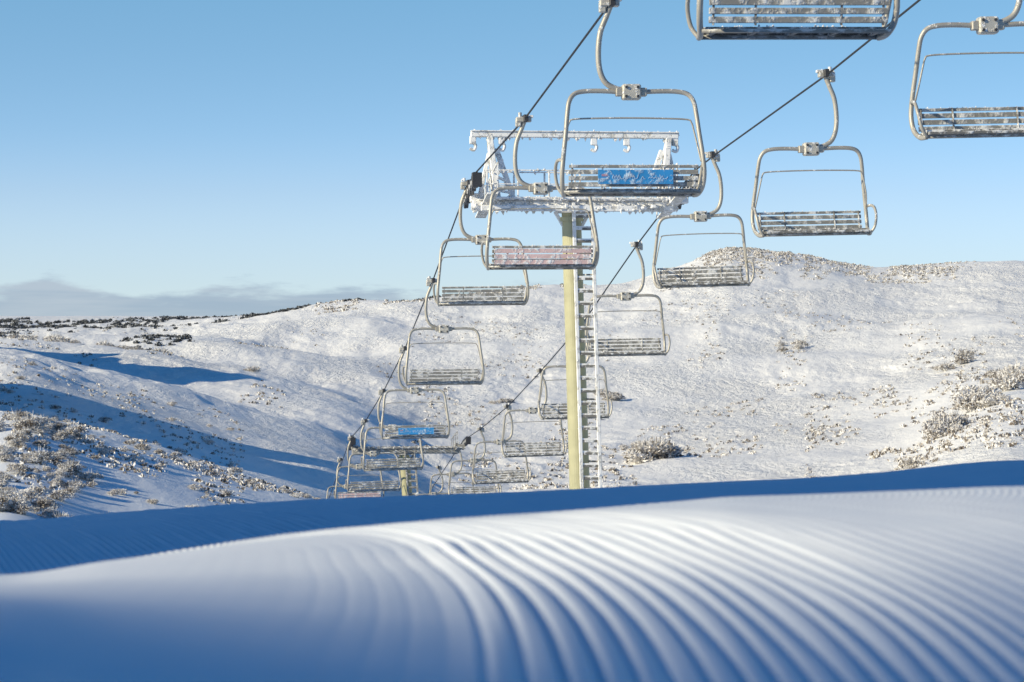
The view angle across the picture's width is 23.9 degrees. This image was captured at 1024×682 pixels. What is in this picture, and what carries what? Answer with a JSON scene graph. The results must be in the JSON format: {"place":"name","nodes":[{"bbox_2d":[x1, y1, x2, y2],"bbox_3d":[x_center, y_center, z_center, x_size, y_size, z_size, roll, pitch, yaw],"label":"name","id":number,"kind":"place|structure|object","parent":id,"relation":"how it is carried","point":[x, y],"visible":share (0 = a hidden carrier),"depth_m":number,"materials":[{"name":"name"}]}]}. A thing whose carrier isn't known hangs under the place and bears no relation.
{"place":"outdoors","nodes":[
{"label":"outdoors","id":0,"kind":"place"},
{"bbox_2d":[97,417,112,422],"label":"frosted shrub","id":1,"kind":"object","parent":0,"point":[105,419],"visible":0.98,"depth_m":152.99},
{"bbox_2d":[0,249,1023,681],"bbox_3d":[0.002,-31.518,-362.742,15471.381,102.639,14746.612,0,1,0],"label":"snow ground","id":2,"kind":"structure","parent":0,"point":[850,561],"depth_m":11.73,"materials":[{"name":"snow"}]},
{"bbox_2d":[0,419,9,430],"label":"frosted shrub","id":3,"kind":"object","parent":2,"relation":"on","point":[2,424],"visible":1,"depth_m":92.28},
{"bbox_2d":[0,473,11,486],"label":"frosted shrub","id":4,"kind":"object","parent":2,"relation":"on","point":[4,480],"visible":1,"depth_m":76.27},
{"bbox_2d":[0,494,12,511],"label":"frosted shrub","id":5,"kind":"object","parent":2,"relation":"on","point":[3,500],"visible":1,"depth_m":68.75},
{"bbox_2d":[0,449,16,461],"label":"frosted shrub","id":6,"kind":"object","parent":2,"relation":"on","point":[4,456],"visible":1,"depth_m":83.87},
{"bbox_2d":[0,442,17,453],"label":"frosted shrub","id":7,"kind":"object","parent":2,"relation":"on","point":[3,448],"visible":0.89,"depth_m":85.64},
{"bbox_2d":[0,496,18,510],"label":"frosted shrub","id":8,"kind":"object","parent":2,"relation":"on","point":[13,503],"visible":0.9,"depth_m":69.03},
{"bbox_2d":[0,486,19,493],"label":"frosted shrub","id":9,"kind":"object","parent":2,"relation":"on","point":[10,489],"visible":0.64,"depth_m":73.92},
{"bbox_2d":[0,486,25,498],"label":"frosted shrub","id":10,"kind":"object","parent":2,"relation":"on","point":[2,495],"visible":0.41,"depth_m":71.37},
{"bbox_2d":[5,434,27,444],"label":"frosted shrub","id":11,"kind":"object","parent":2,"relation":"on","point":[17,440],"visible":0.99,"depth_m":87.67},
{"bbox_2d":[3,432,29,440],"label":"frosted shrub","id":12,"kind":"object","parent":2,"relation":"on","point":[9,437],"visible":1,"depth_m":88.01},
{"bbox_2d":[1,407,32,422],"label":"frosted shrub","id":13,"kind":"object","parent":2,"relation":"on","point":[16,417],"visible":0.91,"depth_m":94.64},
{"bbox_2d":[4,460,33,474],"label":"frosted shrub","id":14,"kind":"object","parent":2,"relation":"on","point":[17,467],"visible":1,"depth_m":80.61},
{"bbox_2d":[6,491,32,510],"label":"frosted shrub","id":15,"kind":"object","parent":2,"relation":"on","point":[15,498],"visible":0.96,"depth_m":69.21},
{"bbox_2d":[9,503,33,514],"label":"frosted shrub","id":16,"kind":"object","parent":2,"relation":"on","point":[20,510],"visible":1,"depth_m":68.83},
{"bbox_2d":[16,425,33,434],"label":"frosted shrub","id":17,"kind":"object","parent":2,"relation":"on","point":[29,432],"visible":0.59,"depth_m":90.32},
{"bbox_2d":[18,333,38,339],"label":"frosted shrub","id":18,"kind":"object","parent":2,"relation":"on","point":[30,337],"visible":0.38,"depth_m":442.48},
{"bbox_2d":[18,488,41,501],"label":"frosted shrub","id":19,"kind":"object","parent":2,"relation":"on","point":[30,494],"visible":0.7,"depth_m":72.30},
{"bbox_2d":[11,410,48,430],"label":"frosted shrub","id":20,"kind":"object","parent":2,"relation":"on","point":[32,423],"visible":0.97,"depth_m":91.82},
{"bbox_2d":[18,444,55,463],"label":"frosted shrub","id":21,"kind":"object","parent":2,"relation":"on","point":[38,456],"visible":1,"depth_m":84.21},
{"bbox_2d":[28,483,52,495],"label":"frosted shrub","id":22,"kind":"object","parent":2,"relation":"on","point":[40,489],"visible":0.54,"depth_m":74.92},
{"bbox_2d":[31,425,50,433],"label":"frosted shrub","id":23,"kind":"object","parent":2,"relation":"on","point":[43,429],"visible":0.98,"depth_m":91.81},
{"bbox_2d":[32,438,50,446],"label":"frosted shrub","id":24,"kind":"object","parent":2,"relation":"on","point":[45,442],"visible":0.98,"depth_m":88.63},
{"bbox_2d":[29,496,63,510],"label":"frosted shrub","id":25,"kind":"object","parent":2,"relation":"on","point":[43,503],"visible":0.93,"depth_m":71.73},
{"bbox_2d":[38,506,62,518],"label":"frosted shrub","id":26,"kind":"object","parent":2,"relation":"on","point":[49,512],"visible":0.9,"depth_m":70.07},
{"bbox_2d":[45,471,55,478],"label":"frosted shrub","id":27,"kind":"object","parent":2,"relation":"on","point":[51,474],"visible":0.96,"depth_m":81.55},
{"bbox_2d":[42,333,63,340],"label":"frosted shrub","id":28,"kind":"object","parent":2,"relation":"on","point":[57,336],"visible":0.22,"depth_m":442.49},
{"bbox_2d":[48,478,64,484],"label":"frosted shrub","id":29,"kind":"object","parent":2,"relation":"on","point":[56,481],"visible":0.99,"depth_m":80.06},
{"bbox_2d":[49,454,68,460],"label":"frosted shrub","id":30,"kind":"object","parent":2,"relation":"on","point":[58,458],"visible":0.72,"depth_m":86.01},
{"bbox_2d":[47,334,70,342],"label":"frosted shrub","id":31,"kind":"object","parent":2,"relation":"on","point":[55,339],"visible":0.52,"depth_m":434.65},
{"bbox_2d":[51,420,68,430],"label":"frosted shrub","id":32,"kind":"object","parent":2,"relation":"on","point":[58,425],"visible":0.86,"depth_m":95.32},
{"bbox_2d":[47,510,73,517],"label":"frosted shrub","id":33,"kind":"object","parent":2,"relation":"on","point":[55,516],"visible":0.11,"depth_m":69.64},
{"bbox_2d":[54,451,68,459],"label":"frosted shrub","id":34,"kind":"object","parent":2,"relation":"on","point":[60,454],"visible":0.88,"depth_m":86.52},
{"bbox_2d":[55,467,68,475],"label":"frosted shrub","id":35,"kind":"object","parent":2,"relation":"on","point":[61,472],"visible":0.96,"depth_m":82.68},
{"bbox_2d":[47,486,77,501],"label":"frosted shrub","id":36,"kind":"object","parent":2,"relation":"on","point":[59,494],"visible":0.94,"depth_m":76.28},
{"bbox_2d":[49,430,75,440],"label":"frosted shrub","id":37,"kind":"object","parent":2,"relation":"on","point":[62,434],"visible":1,"depth_m":91.85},
{"bbox_2d":[55,460,78,476],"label":"frosted shrub","id":38,"kind":"object","parent":2,"relation":"on","point":[71,467],"visible":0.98,"depth_m":83.22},
{"bbox_2d":[59,447,77,453],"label":"frosted shrub","id":39,"kind":"object","parent":2,"relation":"on","point":[69,450],"visible":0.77,"depth_m":88.63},
{"bbox_2d":[62,485,82,492],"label":"frosted shrub","id":40,"kind":"object","parent":2,"relation":"on","point":[73,489],"visible":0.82,"depth_m":79.07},
{"bbox_2d":[61,470,84,477],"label":"frosted shrub","id":41,"kind":"object","parent":2,"relation":"on","point":[76,473],"visible":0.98,"depth_m":83.38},
{"bbox_2d":[59,479,87,489],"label":"frosted shrub","id":42,"kind":"object","parent":2,"relation":"on","point":[79,484],"visible":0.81,"depth_m":80.34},
{"bbox_2d":[66,460,80,464],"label":"frosted shrub","id":43,"kind":"object","parent":2,"relation":"on","point":[70,462],"visible":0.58,"depth_m":86.01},
{"bbox_2d":[58,421,88,437],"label":"frosted shrub","id":44,"kind":"object","parent":2,"relation":"on","point":[73,430],"visible":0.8,"depth_m":94.97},
{"bbox_2d":[75,463,87,470],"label":"frosted shrub","id":45,"kind":"object","parent":2,"relation":"on","point":[81,466],"visible":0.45,"depth_m":85.41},
{"bbox_2d":[76,470,103,480],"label":"frosted shrub","id":46,"kind":"object","parent":2,"relation":"on","point":[90,475],"visible":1,"depth_m":83.95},
{"bbox_2d":[85,480,97,486],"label":"frosted shrub","id":47,"kind":"object","parent":2,"relation":"on","point":[92,483],"visible":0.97,"depth_m":82.69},
{"bbox_2d":[97,449,110,454],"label":"frosted shrub","id":48,"kind":"object","parent":2,"relation":"on","point":[102,451],"visible":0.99,"depth_m":92.78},
{"bbox_2d":[96,339,114,346],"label":"frosted shrub","id":49,"kind":"object","parent":2,"relation":"on","point":[105,344],"visible":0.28,"depth_m":394.45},
{"bbox_2d":[110,488,127,494],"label":"frosted shrub","id":50,"kind":"object","parent":2,"relation":"on","point":[118,491],"visible":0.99,"depth_m":82.57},
{"bbox_2d":[123,439,137,444],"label":"frosted shrub","id":51,"kind":"object","parent":2,"relation":"on","point":[129,441],"visible":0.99,"depth_m":110.09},
{"bbox_2d":[134,442,148,449],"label":"frosted shrub","id":52,"kind":"object","parent":2,"relation":"on","point":[140,446],"visible":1,"depth_m":102.29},
{"bbox_2d":[146,499,158,503],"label":"frosted shrub","id":53,"kind":"object","parent":2,"relation":"on","point":[151,501],"visible":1,"depth_m":81.86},
{"bbox_2d":[153,460,165,467],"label":"frosted shrub","id":54,"kind":"object","parent":2,"relation":"on","point":[160,465],"visible":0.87,"depth_m":94.92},
{"bbox_2d":[153,447,165,453],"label":"frosted shrub","id":55,"kind":"object","parent":2,"relation":"on","point":[159,451],"visible":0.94,"depth_m":107.22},
{"bbox_2d":[169,451,181,456],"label":"frosted shrub","id":56,"kind":"object","parent":2,"relation":"on","point":[176,453],"visible":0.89,"depth_m":110.76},
{"bbox_2d":[187,483,200,489],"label":"frosted shrub","id":57,"kind":"object","parent":2,"relation":"on","point":[193,486],"visible":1,"depth_m":89.24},
{"bbox_2d":[0,295,441,349],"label":"dark heath","id":58,"kind":"object","parent":2,"relation":"on","point":[14,323],"visible":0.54,"depth_m":642.56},
{"bbox_2d":[220,489,236,495],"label":"frosted shrub","id":59,"kind":"object","parent":2,"relation":"on","point":[229,492],"visible":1,"depth_m":90.29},
{"bbox_2d":[229,465,242,472],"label":"frosted shrub","id":60,"kind":"object","parent":2,"relation":"on","point":[237,469],"visible":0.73,"depth_m":126.46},
{"bbox_2d":[245,366,260,371],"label":"frosted shrub","id":61,"kind":"object","parent":2,"relation":"on","point":[253,368],"visible":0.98,"depth_m":332.39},
{"bbox_2d":[290,492,302,497],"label":"frosted shrub","id":62,"kind":"object","parent":2,"relation":"on","point":[296,494],"visible":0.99,"depth_m":98.54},
{"bbox_2d":[349,431,470,495],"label":"lift tower","id":63,"kind":"structure","parent":2,"relation":"on","point":[403,452],"depth_m":111.83,"materials":[{"name":"metal"}]},
{"bbox_2d":[428,0,920,493],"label":"haul cable","id":64,"kind":"object","parent":63,"relation":"attached to","point":[839,64],"visible":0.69,"depth_m":52.91,"materials":[{"name":"metal"}]},
{"bbox_2d":[416,465,447,495],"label":"chairlift chair","id":65,"kind":"object","parent":64,"relation":"hanging from","point":[439,467],"visible":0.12,"depth_m":125.79,"materials":[{"name":"white metal"}]},
{"bbox_2d":[429,442,474,494],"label":"chairlift chair","id":66,"kind":"object","parent":64,"relation":"hanging from","point":[454,474],"visible":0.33,"depth_m":115.77,"materials":[{"name":"white metal"}]},
{"bbox_2d":[448,426,501,493],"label":"chairlift chair","id":67,"kind":"object","parent":64,"relation":"hanging from","point":[484,488],"visible":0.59,"depth_m":105.74,"materials":[{"name":"white metal"}]},
{"bbox_2d":[472,403,530,484],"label":"chairlift chair","id":68,"kind":"object","parent":64,"relation":"hanging from","point":[492,480],"visible":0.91,"depth_m":95.67,"materials":[{"name":"white metal"}]},
{"bbox_2d":[501,367,566,457],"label":"chairlift chair","id":69,"kind":"object","parent":64,"relation":"hanging from","point":[531,410],"visible":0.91,"depth_m":85.64,"materials":[{"name":"white metal"}]},
{"bbox_2d":[537,319,612,419],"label":"chairlift chair","id":70,"kind":"object","parent":64,"relation":"hanging from","point":[546,415],"visible":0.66,"depth_m":75.68,"materials":[{"name":"white metal"}]},
{"bbox_2d":[585,240,670,356],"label":"chairlift chair","id":71,"kind":"object","parent":64,"relation":"hanging from","point":[625,296],"visible":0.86,"depth_m":65.92,"materials":[{"name":"white metal"}]},
{"bbox_2d":[652,149,754,288],"bbox_3d":[4.337,-2.805,55.514,2.344,3.168,0.641,-2,1,-7],"label":"chairlift chair","id":72,"kind":"object","parent":64,"relation":"hanging from","point":[700,216],"visible":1,"depth_m":55.59,"materials":[{"name":"white metal"}]},
{"bbox_2d":[751,67,877,237],"bbox_3d":[5.586,-3.524,45.106,2.344,3.168,0.641,-2,1,-8],"label":"chairlift chair","id":73,"kind":"object","parent":64,"relation":"hanging from","point":[810,149],"visible":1,"depth_m":45.19,"materials":[{"name":"white metal"}]},
{"bbox_2d":[909,0,1023,140],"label":"chairlift chair","id":74,"kind":"object","parent":64,"relation":"hanging from","point":[987,25],"visible":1,"depth_m":34.75,"materials":[{"name":"white metal"}]},
{"bbox_2d":[0,246,1023,504],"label":"scrub","id":75,"kind":"object","parent":2,"relation":"on","point":[820,430],"visible":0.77,"depth_m":249.14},
{"bbox_2d":[463,129,700,488],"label":"lift tower","id":76,"kind":"structure","parent":2,"relation":"on","point":[576,338],"depth_m":58.22,"materials":[{"name":"metal"}]},
{"bbox_2d":[329,7,606,497],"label":"haul cable","id":77,"kind":"object","parent":76,"relation":"attached to","point":[556,75],"visible":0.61,"depth_m":50.53,"materials":[{"name":"metal"}]},
{"bbox_2d":[326,457,365,498],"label":"chairlift chair","id":78,"kind":"object","parent":77,"relation":"hanging from","point":[341,485],"visible":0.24,"depth_m":121.48,"materials":[{"name":"white metal"}]},
{"bbox_2d":[334,434,384,498],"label":"chairlift chair","id":79,"kind":"object","parent":77,"relation":"hanging from","point":[362,494],"visible":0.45,"depth_m":110.88,"materials":[{"name":"white metal"}]},
{"bbox_2d":[345,418,401,492],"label":"chairlift chair","id":80,"kind":"object","parent":77,"relation":"hanging from","point":[379,486],"visible":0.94,"depth_m":100.44,"materials":[{"name":"white metal"}]},
{"bbox_2d":[361,387,423,471],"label":"chairlift chair","id":81,"kind":"object","parent":77,"relation":"hanging from","point":[404,466],"visible":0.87,"depth_m":89.21,"materials":[{"name":"white metal"}]},
{"bbox_2d":[379,345,449,439],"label":"chairlift chair","id":82,"kind":"object","parent":77,"relation":"hanging from","point":[423,431],"visible":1,"depth_m":78.90,"materials":[{"name":"white metal"}]},
{"bbox_2d":[402,276,484,385],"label":"chairlift chair","id":83,"kind":"object","parent":77,"relation":"hanging from","point":[437,379],"visible":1,"depth_m":68.49,"materials":[{"name":"white metal"}]},
{"bbox_2d":[433,178,528,306],"bbox_3d":[-0.752,-2.400,58.737,2.344,3.106,0.641,-1,1,-8],"label":"chairlift chair","id":84,"kind":"object","parent":77,"relation":"hanging from","point":[486,301],"visible":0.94,"depth_m":58.56,"materials":[{"name":"white metal"}]},
{"bbox_2d":[481,112,598,269],"bbox_3d":[0.558,-2.954,47.819,2.344,3.106,0.665,0,1,-8],"label":"chairlift chair","id":85,"kind":"object","parent":77,"relation":"hanging from","point":[508,261],"visible":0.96,"depth_m":47.62,"materials":[{"name":"metal"}]},
{"bbox_2d":[554,0,706,197],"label":"chairlift chair","id":86,"kind":"object","parent":77,"relation":"hanging from","point":[664,178],"visible":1,"depth_m":37.10,"materials":[{"name":"metal"}]},
{"bbox_2d":[685,0,899,40],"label":"chairlift chair","id":87,"kind":"object","parent":77,"relation":"hanging from","point":[832,32],"visible":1,"depth_m":26.53,"materials":[{"name":"metal"}]},
{"bbox_2d":[601,390,623,399],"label":"frosted shrub","id":88,"kind":"object","parent":2,"relation":"on","point":[612,395],"visible":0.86,"depth_m":348.06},
{"bbox_2d":[620,446,655,462],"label":"frosted shrub","id":89,"kind":"object","parent":2,"relation":"on","point":[640,457],"visible":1,"depth_m":245.97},
{"bbox_2d":[622,435,666,458],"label":"frosted shrub","id":90,"kind":"object","parent":2,"relation":"on","point":[643,444],"visible":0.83,"depth_m":247.37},
{"bbox_2d":[627,436,683,458],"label":"frosted shrub","id":91,"kind":"object","parent":2,"relation":"on","point":[657,449],"visible":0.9,"depth_m":246.99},
{"bbox_2d":[646,437,674,457],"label":"frosted shrub","id":92,"kind":"object","parent":2,"relation":"on","point":[668,454],"visible":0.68,"depth_m":247.64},
{"bbox_2d":[666,439,682,456],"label":"frosted shrub","id":93,"kind":"object","parent":2,"relation":"on","point":[675,447],"visible":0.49,"depth_m":250.23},
{"bbox_2d":[775,341,788,345],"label":"frosted shrub","id":94,"kind":"object","parent":2,"relation":"on","point":[779,343],"visible":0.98,"depth_m":416.47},
{"bbox_2d":[776,346,788,351],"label":"frosted shrub","id":95,"kind":"object","parent":2,"relation":"on","point":[782,349],"visible":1,"depth_m":404.74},
{"bbox_2d":[793,340,807,347],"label":"frosted shrub","id":96,"kind":"object","parent":2,"relation":"on","point":[805,343],"visible":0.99,"depth_m":410.54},
{"bbox_2d":[903,458,924,466],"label":"frosted shrub","id":97,"kind":"object","parent":2,"relation":"on","point":[913,462],"visible":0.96,"depth_m":198.70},
{"bbox_2d":[924,423,949,438],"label":"frosted shrub","id":98,"kind":"object","parent":2,"relation":"on","point":[935,433],"visible":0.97,"depth_m":219.72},
{"bbox_2d":[918,413,959,434],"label":"frosted shrub","id":99,"kind":"object","parent":2,"relation":"on","point":[928,423],"visible":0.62,"depth_m":222.93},
{"bbox_2d":[933,361,956,370],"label":"frosted shrub","id":100,"kind":"object","parent":2,"relation":"on","point":[943,366],"visible":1,"depth_m":331.48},
{"bbox_2d":[930,409,965,423],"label":"frosted shrub","id":101,"kind":"object","parent":2,"relation":"on","point":[954,416],"visible":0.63,"depth_m":224.32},
{"bbox_2d":[931,408,969,424],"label":"frosted shrub","id":102,"kind":"object","parent":2,"relation":"on","point":[964,417],"visible":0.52,"depth_m":225.17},
{"bbox_2d":[949,422,965,431],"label":"frosted shrub","id":103,"kind":"object","parent":2,"relation":"on","point":[956,426],"visible":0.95,"depth_m":219.11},
{"bbox_2d":[954,350,977,362],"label":"frosted shrub","id":104,"kind":"object","parent":2,"relation":"on","point":[964,357],"visible":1,"depth_m":335.81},
{"bbox_2d":[956,347,976,354],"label":"frosted shrub","id":105,"kind":"object","parent":2,"relation":"on","point":[967,351],"visible":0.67,"depth_m":347.93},
{"bbox_2d":[949,389,988,410],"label":"frosted shrub","id":106,"kind":"object","parent":2,"relation":"on","point":[960,403],"visible":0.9,"depth_m":240.47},
{"bbox_2d":[953,383,1002,395],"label":"frosted shrub","id":107,"kind":"object","parent":2,"relation":"on","point":[975,389],"visible":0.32,"depth_m":249.12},
{"bbox_2d":[963,387,992,399],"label":"frosted shrub","id":108,"kind":"object","parent":2,"relation":"on","point":[974,393],"visible":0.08,"depth_m":246.09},
{"bbox_2d":[968,395,992,408],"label":"frosted shrub","id":109,"kind":"object","parent":2,"relation":"on","point":[978,404],"visible":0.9,"depth_m":239.53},
{"bbox_2d":[981,366,1003,378],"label":"frosted shrub","id":110,"kind":"object","parent":2,"relation":"on","point":[989,374],"visible":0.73,"depth_m":288.39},
{"bbox_2d":[981,393,1005,405],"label":"frosted shrub","id":111,"kind":"object","parent":2,"relation":"on","point":[993,401],"visible":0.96,"depth_m":237.89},
{"bbox_2d":[991,393,1011,400],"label":"frosted shrub","id":112,"kind":"object","parent":2,"relation":"on","point":[1005,396],"visible":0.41,"depth_m":244.75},
{"bbox_2d":[988,370,1023,390],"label":"frosted shrub","id":113,"kind":"object","parent":2,"relation":"on","point":[1008,383],"visible":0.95,"depth_m":267.16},
{"bbox_2d":[997,361,1022,375],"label":"frosted shrub","id":114,"kind":"object","parent":2,"relation":"on","point":[1010,368],"visible":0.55,"depth_m":285.61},
{"bbox_2d":[1000,372,1023,382],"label":"frosted shrub","id":115,"kind":"object","parent":2,"relation":"on","point":[1019,376],"visible":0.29,"depth_m":278.95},
{"bbox_2d":[0,0,1023,315],"label":"sky","id":116,"kind":"structure","parent":0,"point":[158,157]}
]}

